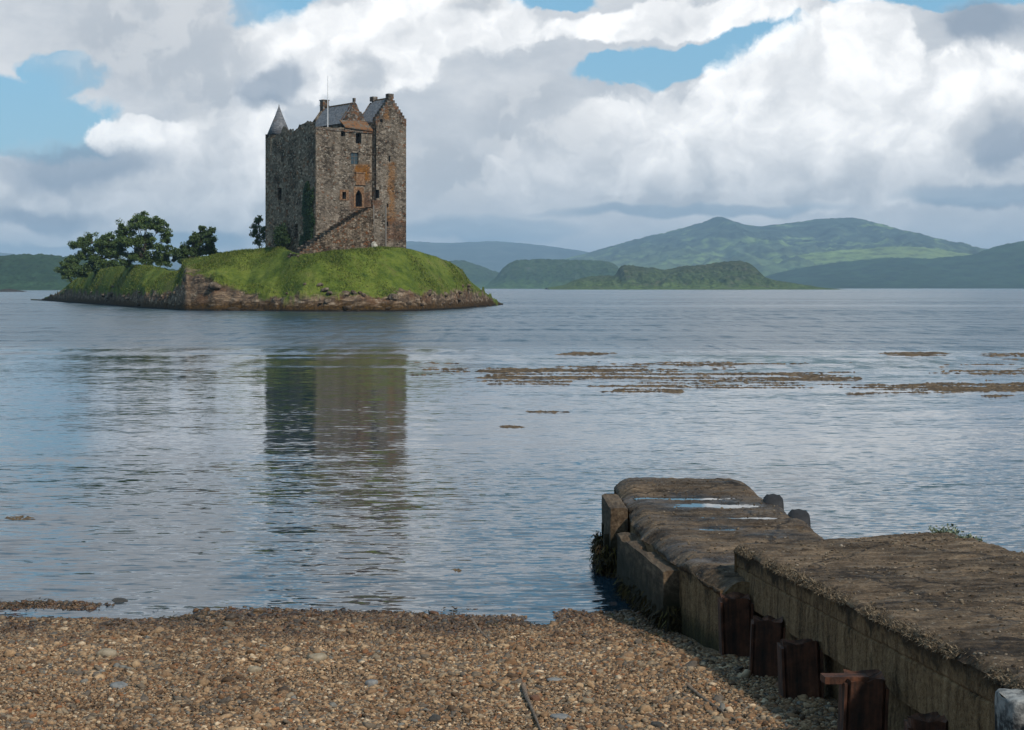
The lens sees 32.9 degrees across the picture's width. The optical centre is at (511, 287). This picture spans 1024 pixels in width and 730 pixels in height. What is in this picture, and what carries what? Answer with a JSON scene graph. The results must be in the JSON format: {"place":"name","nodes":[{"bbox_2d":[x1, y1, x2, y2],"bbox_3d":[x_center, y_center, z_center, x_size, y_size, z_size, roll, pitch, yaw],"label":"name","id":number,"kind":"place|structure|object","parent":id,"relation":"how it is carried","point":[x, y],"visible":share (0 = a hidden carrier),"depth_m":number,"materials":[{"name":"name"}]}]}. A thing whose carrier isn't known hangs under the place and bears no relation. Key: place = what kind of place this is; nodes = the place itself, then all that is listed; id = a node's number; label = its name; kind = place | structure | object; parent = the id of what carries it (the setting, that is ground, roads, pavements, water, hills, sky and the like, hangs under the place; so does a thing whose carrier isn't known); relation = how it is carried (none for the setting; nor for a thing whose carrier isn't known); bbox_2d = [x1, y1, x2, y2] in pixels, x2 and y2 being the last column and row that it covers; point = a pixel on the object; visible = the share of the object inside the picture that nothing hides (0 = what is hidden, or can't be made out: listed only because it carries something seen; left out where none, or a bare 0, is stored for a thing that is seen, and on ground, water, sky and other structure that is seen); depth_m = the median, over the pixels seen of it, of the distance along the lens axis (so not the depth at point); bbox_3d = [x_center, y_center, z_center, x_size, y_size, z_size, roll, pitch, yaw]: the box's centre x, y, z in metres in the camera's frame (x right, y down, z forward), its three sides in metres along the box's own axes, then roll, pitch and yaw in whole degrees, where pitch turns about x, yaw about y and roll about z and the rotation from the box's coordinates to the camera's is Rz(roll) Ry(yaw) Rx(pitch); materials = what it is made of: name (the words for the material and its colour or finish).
{"place":"outdoors","nodes":[
{"label":"outdoors","id":0,"kind":"place"},
{"bbox_2d":[0,289,26,291],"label":"skerry","id":1,"kind":"structure","parent":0,"point":[8,290],"depth_m":1238.50,"materials":[{"name":"grey stone"}]},
{"bbox_2d":[0,253,175,289],"bbox_3d":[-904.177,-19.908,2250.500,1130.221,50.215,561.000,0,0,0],"label":"wooded shore","id":2,"kind":"structure","parent":0,"point":[27,272],"depth_m":2150.59,"materials":[{"name":"green plant"}]},
{"bbox_2d":[0,241,588,271],"bbox_3d":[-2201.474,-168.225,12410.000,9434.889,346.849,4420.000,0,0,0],"label":"ridge","id":3,"kind":"structure","parent":0,"point":[497,256],"depth_m":12336.32,"materials":[{"name":"green plant"}]},
{"bbox_2d":[0,598,837,729],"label":"beach","id":4,"kind":"structure","parent":0,"point":[828,698],"depth_m":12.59,"materials":[{"name":"brown gravel"}]},
{"bbox_2d":[96,648,116,656],"bbox_3d":[-3.316,3.012,14.253,0.166,0.096,0.126,0,0,16],"label":"stone","id":5,"kind":"object","parent":4,"relation":"on","point":[107,652],"visible":0.77,"depth_m":14.21,"materials":[{"name":"beige stone"}]},
{"bbox_2d":[110,681,127,688],"bbox_3d":[-2.875,2.917,12.702,0.132,0.047,0.176,0,0,-16],"label":"stone","id":6,"kind":"object","parent":4,"relation":"on","point":[120,684],"visible":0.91,"depth_m":12.66,"materials":[{"name":"white stone"}]},
{"bbox_2d":[112,598,127,601],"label":"stone","id":7,"kind":"object","parent":4,"relation":"on","point":[119,599],"visible":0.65,"depth_m":17.70,"materials":[{"name":"grey stone"}]},
{"bbox_2d":[114,656,125,660],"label":"stone","id":8,"kind":"object","parent":4,"relation":"on","point":[118,658],"visible":0.67,"depth_m":14.01,"materials":[{"name":"brown stone"}]},
{"bbox_2d":[247,666,261,671],"bbox_3d":[-1.985,2.958,13.414,0.119,0.064,0.079,0,0,-33],"label":"stone","id":9,"kind":"object","parent":4,"relation":"on","point":[254,668],"visible":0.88,"depth_m":13.38,"materials":[{"name":"beige stone"}]},
{"bbox_2d":[308,653,326,661],"bbox_3d":[-1.566,2.997,14.040,0.125,0.077,0.162,0,0,41],"label":"stone","id":10,"kind":"object","parent":4,"relation":"on","point":[318,657],"visible":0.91,"depth_m":13.99,"materials":[{"name":"beige stone"}]},
{"bbox_2d":[1,597,706,644],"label":"stranded seaweed","id":11,"kind":"object","parent":4,"relation":"on","point":[659,634],"visible":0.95,"depth_m":16.57,"materials":[{"name":"brown plant"}]},
{"bbox_2d":[365,679,377,685],"bbox_3d":[-1.038,2.928,12.841,0.102,0.052,0.078,0,0,-25],"label":"stone","id":12,"kind":"object","parent":4,"relation":"on","point":[372,682],"visible":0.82,"depth_m":12.82,"materials":[{"name":"white stone"}]},
{"bbox_2d":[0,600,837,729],"bbox_3d":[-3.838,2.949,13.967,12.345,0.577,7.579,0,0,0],"label":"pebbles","id":13,"kind":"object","parent":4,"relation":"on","point":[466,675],"visible":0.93,"depth_m":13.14,"materials":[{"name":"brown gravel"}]},
{"bbox_2d":[429,714,440,721],"bbox_3d":[-0.499,2.792,11.230,0.077,0.053,0.101,0,0,8],"label":"stone","id":14,"kind":"object","parent":4,"relation":"on","point":[434,717],"visible":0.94,"depth_m":11.20,"materials":[{"name":"grey stone"}]},
{"bbox_2d":[471,618,497,646],"bbox_3d":[-0.270,3.123,15.682,0.056,0.136,1.861,0,0,-8],"label":"driftwood stick","id":15,"kind":"object","parent":4,"relation":"on","point":[476,625],"visible":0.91,"depth_m":15.73,"materials":[{"name":"grey wood"}]},
{"bbox_2d":[520,682,541,729],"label":"driftwood stick","id":16,"kind":"object","parent":4,"relation":"on","point":[524,691],"visible":1,"depth_m":11.87,"materials":[{"name":"grey wood"}]},
{"bbox_2d":[530,694,539,700],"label":"stone","id":17,"kind":"object","parent":4,"relation":"on","point":[535,697],"visible":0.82,"depth_m":12.09,"materials":[{"name":"orange stone"}]},
{"bbox_2d":[547,677,561,680],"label":"stone","id":18,"kind":"object","parent":4,"relation":"on","point":[554,679],"visible":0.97,"depth_m":12.91,"materials":[{"name":"grey stone"}]},
{"bbox_2d":[550,713,570,720],"bbox_3d":[0.315,2.798,11.313,0.144,0.034,0.117,0,0,24],"label":"stone","id":19,"kind":"object","parent":4,"relation":"on","point":[560,716],"visible":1,"depth_m":11.28,"materials":[{"name":"white stone"}]},
{"bbox_2d":[650,721,663,727],"bbox_3d":[0.921,2.791,11.046,0.089,0.051,0.069,0,0,41],"label":"stone","id":20,"kind":"object","parent":4,"relation":"on","point":[657,724],"visible":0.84,"depth_m":11.02,"materials":[{"name":"grey stone"}]},
{"bbox_2d":[686,683,739,722],"bbox_3d":[1.358,2.845,11.881,0.037,0.125,1.520,0,0,-6],"label":"driftwood stick","id":21,"kind":"object","parent":4,"relation":"on","point":[695,691],"visible":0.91,"depth_m":12.05,"materials":[{"name":"grey wood"}]},
{"bbox_2d":[717,592,753,656],"bbox_3d":[1.861,3.040,14.374,0.270,1.008,0.234,-2,2,0],"label":"steel pile","id":22,"kind":"object","parent":4,"relation":"on","point":[735,612],"visible":0.49,"depth_m":14.26,"materials":[{"name":"brown metal"}]},
{"bbox_2d":[749,615,785,676],"bbox_3d":[1.943,2.987,13.270,0.256,0.960,0.223,2,-1,6],"label":"steel pile","id":23,"kind":"object","parent":4,"relation":"on","point":[767,633],"visible":0.44,"depth_m":13.17,"materials":[{"name":"brown metal"}]},
{"bbox_2d":[777,639,824,699],"bbox_3d":[2.048,2.939,12.283,0.290,0.916,0.251,-2,-1,1],"label":"steel pile","id":24,"kind":"object","parent":4,"relation":"on","point":[800,665],"visible":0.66,"depth_m":12.16,"materials":[{"name":"brown metal"}]},
{"bbox_2d":[601,477,1023,729],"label":"pier","id":25,"kind":"structure","parent":4,"relation":"on","point":[958,693],"depth_m":13.23,"materials":[{"name":"concrete"}]},
{"bbox_2d":[587,531,681,633],"bbox_3d":[1.247,3.095,18.066,0.513,0.519,5.041,0,0,-7],"label":"hanging seaweed","id":26,"kind":"object","parent":25,"relation":"attached to","point":[599,551],"visible":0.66,"depth_m":17.42,"materials":[{"name":"brown plant"}]},
{"bbox_2d":[634,497,736,499],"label":"puddle","id":27,"kind":"object","parent":25,"relation":"on","point":[691,498],"visible":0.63,"depth_m":20.17,"materials":[{"name":"blue liquid"}]},
{"bbox_2d":[699,528,734,529],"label":"puddle","id":28,"kind":"object","parent":25,"relation":"on","point":[716,529],"visible":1,"depth_m":17.41,"materials":[{"name":"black liquid"}]},
{"bbox_2d":[674,503,762,507],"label":"puddle","id":29,"kind":"object","parent":25,"relation":"on","point":[716,505],"visible":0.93,"depth_m":19.34,"materials":[{"name":"white liquid"}]},
{"bbox_2d":[701,517,777,518],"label":"puddle","id":30,"kind":"object","parent":25,"relation":"on","point":[751,517],"visible":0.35,"depth_m":18.14,"materials":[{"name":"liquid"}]},
{"bbox_2d":[763,494,783,509],"bbox_3d":[2.938,2.629,19.600,0.210,0.600,0.600,3,23,3],"label":"tyre","id":31,"kind":"object","parent":25,"relation":"hanging from","point":[774,499],"visible":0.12,"depth_m":19.48,"materials":[{"name":"black rubber"}]},
{"bbox_2d":[788,509,810,526],"bbox_3d":[3.013,2.635,18.300,0.210,0.600,0.600,3,23,3],"label":"tyre","id":32,"kind":"object","parent":25,"relation":"attached to","point":[803,515],"visible":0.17,"depth_m":18.18,"materials":[{"name":"black rubber"}]},
{"bbox_2d":[627,478,1023,668],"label":"gravel","id":33,"kind":"structure","parent":25,"relation":"on","point":[960,600],"depth_m":13.55,"materials":[{"name":"gravel"}]},
{"bbox_2d":[731,544,1023,690],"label":"dry moss","id":34,"kind":"object","parent":25,"relation":"on","point":[832,595],"visible":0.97,"depth_m":10.95,"materials":[{"name":"brown plant"}]},
{"bbox_2d":[928,523,963,534],"bbox_3d":[3.947,2.217,15.748,0.321,0.177,0.199,0,0,0],"label":"weed plant","id":35,"kind":"object","parent":25,"relation":"on","point":[954,531],"visible":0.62,"depth_m":15.75,"materials":[{"name":"green plant"}]},
{"bbox_2d":[955,531,986,542],"bbox_3d":[4.029,2.215,15.225,0.180,0.131,0.258,0,0,-41],"label":"weed plant","id":36,"kind":"object","parent":25,"relation":"on","point":[971,536],"visible":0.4,"depth_m":15.22,"materials":[{"name":"green plant"}]},
{"bbox_2d":[837,669,888,729],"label":"steel pile","id":37,"kind":"object","parent":4,"relation":"on","point":[863,705],"visible":0.97,"depth_m":10.34,"materials":[{"name":"brown metal"}]},
{"bbox_2d":[820,673,868,683],"bbox_3d":[1.998,2.350,10.433,0.270,0.042,0.110,1,0,-6],"label":"plank","id":38,"kind":"object","parent":37,"relation":"on","point":[833,678],"visible":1,"depth_m":10.39,"materials":[{"name":"wood"}]},
{"bbox_2d":[904,712,947,729],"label":"steel pile","id":39,"kind":"object","parent":4,"relation":"on","point":[928,721],"visible":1,"depth_m":9.53,"materials":[{"name":"brown metal"}]},
{"bbox_2d":[995,688,1023,729],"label":"stone post","id":40,"kind":"object","parent":4,"relation":"on","point":[1009,709],"visible":1,"depth_m":8.23,"materials":[{"name":"stone"}]},
{"bbox_2d":[451,260,498,288],"bbox_3d":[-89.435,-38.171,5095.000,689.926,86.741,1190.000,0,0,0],"label":"hill","id":41,"kind":"structure","parent":0,"point":[479,276],"depth_m":5017.50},
{"bbox_2d":[0,288,1023,624],"bbox_3d":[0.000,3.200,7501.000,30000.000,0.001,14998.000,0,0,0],"label":"water","id":42,"kind":"structure","parent":0,"point":[174,462],"depth_m":37.01,"materials":[{"name":"blue liquid"}]},
{"bbox_2d":[31,247,502,310],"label":"islet","id":43,"kind":"object","parent":42,"relation":"in","point":[194,292],"visible":0.73,"depth_m":242.97,"materials":[{"name":"green plant"}]},
{"bbox_2d":[53,254,87,281],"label":"bushy tree","id":44,"kind":"object","parent":43,"relation":"on","point":[69,263],"visible":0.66,"depth_m":379.07,"materials":[{"name":"green plant"}]},
{"bbox_2d":[67,231,129,277],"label":"broadleaf tree","id":45,"kind":"object","parent":43,"relation":"on","point":[104,245],"visible":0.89,"depth_m":339.11,"materials":[{"name":"green plant"}]},
{"bbox_2d":[109,210,176,267],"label":"broadleaf tree","id":46,"kind":"object","parent":43,"relation":"on","point":[156,224],"visible":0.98,"depth_m":295.38,"materials":[{"name":"green plant"}]},
{"bbox_2d":[170,225,220,263],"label":"dark tree","id":47,"kind":"object","parent":43,"relation":"on","point":[199,239],"visible":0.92,"depth_m":275.32,"materials":[{"name":"green plant"}]},
{"bbox_2d":[208,282,221,289],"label":"boulder","id":48,"kind":"object","parent":43,"relation":"on","point":[214,286],"visible":1,"depth_m":240.58,"materials":[{"name":"grey stone"}]},
{"bbox_2d":[227,307,239,310],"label":"boulder","id":49,"kind":"object","parent":43,"relation":"on","point":[232,309],"visible":0.53,"depth_m":238.43,"materials":[{"name":"stone"}]},
{"bbox_2d":[249,215,264,248],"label":"slender tree","id":50,"kind":"object","parent":43,"relation":"on","point":[255,227],"visible":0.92,"depth_m":271.80,"materials":[{"name":"green plant"}]},
{"bbox_2d":[68,245,472,297],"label":"grass","id":51,"kind":"structure","parent":43,"relation":"on","point":[338,253],"depth_m":249.62,"materials":[{"name":"green plant"}]},
{"bbox_2d":[272,222,291,248],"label":"bush","id":52,"kind":"object","parent":43,"relation":"on","point":[281,238],"visible":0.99,"depth_m":250.47,"materials":[{"name":"green plant"}]},
{"bbox_2d":[265,82,405,257],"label":"castle","id":53,"kind":"structure","parent":43,"relation":"on","point":[347,161],"depth_m":250.93,"materials":[{"name":"brown"}]},
{"bbox_2d":[299,181,315,245],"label":"ivy","id":54,"kind":"object","parent":53,"relation":"attached to","point":[306,213],"visible":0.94,"depth_m":247.30,"materials":[{"name":"green plant"}]},
{"bbox_2d":[340,190,348,199],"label":"window","id":55,"kind":"structure","parent":53,"relation":"in","point":[341,191],"depth_m":249.02,"materials":[{"name":"orange"}]},
{"bbox_2d":[351,153,357,163],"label":"window","id":56,"kind":"structure","parent":53,"relation":"in","point":[354,156],"depth_m":250.12,"materials":[{"name":"grey glass"}]},
{"bbox_2d":[354,187,363,207],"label":"doorway","id":57,"kind":"structure","parent":53,"relation":"in","point":[358,191],"depth_m":250.61,"materials":[{"name":"orange"}]},
{"bbox_2d":[388,293,397,299],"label":"boulder","id":58,"kind":"object","parent":43,"relation":"on","point":[392,296],"visible":1,"depth_m":233.13,"materials":[{"name":"grey stone"}]},
{"bbox_2d":[6,351,1023,570],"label":"floating seaweed","id":59,"kind":"object","parent":42,"relation":"on","point":[958,387],"visible":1,"depth_m":61.30,"materials":[{"name":"brown plant"}]},
{"bbox_2d":[0,0,1023,261],"label":"sky","id":60,"kind":"structure","parent":0,"point":[582,125],"materials":[{"name":"white"}]},
{"bbox_2d":[484,259,618,288],"bbox_3d":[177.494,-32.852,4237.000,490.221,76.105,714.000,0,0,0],"label":"wooded island","id":61,"kind":"structure","parent":0,"point":[532,274],"depth_m":4140.97,"materials":[{"name":"green plant"}]},
{"bbox_2d":[545,260,843,289],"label":"rocky island","id":62,"kind":"structure","parent":0,"point":[734,275],"depth_m":2574.72,"materials":[{"name":"green plant"}]},
{"bbox_2d":[565,217,984,275],"bbox_3d":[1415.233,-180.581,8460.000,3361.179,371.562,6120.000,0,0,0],"label":"mountain","id":63,"kind":"structure","parent":0,"point":[716,239],"depth_m":7883.43,"materials":[{"name":"green plant"}]},
{"bbox_2d":[689,246,971,265],"bbox_3d":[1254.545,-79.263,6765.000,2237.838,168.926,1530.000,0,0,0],"label":"pasture hill","id":64,"kind":"structure","parent":0,"point":[827,257],"depth_m":6800.40,"materials":[{"name":"green plant"}]},
{"bbox_2d":[765,241,1023,287],"bbox_3d":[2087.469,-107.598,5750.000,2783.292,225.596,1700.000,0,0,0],"label":"wooded hill","id":65,"kind":"structure","parent":0,"point":[1001,266],"depth_m":5521.23,"materials":[{"name":"green plant"}]}
]}

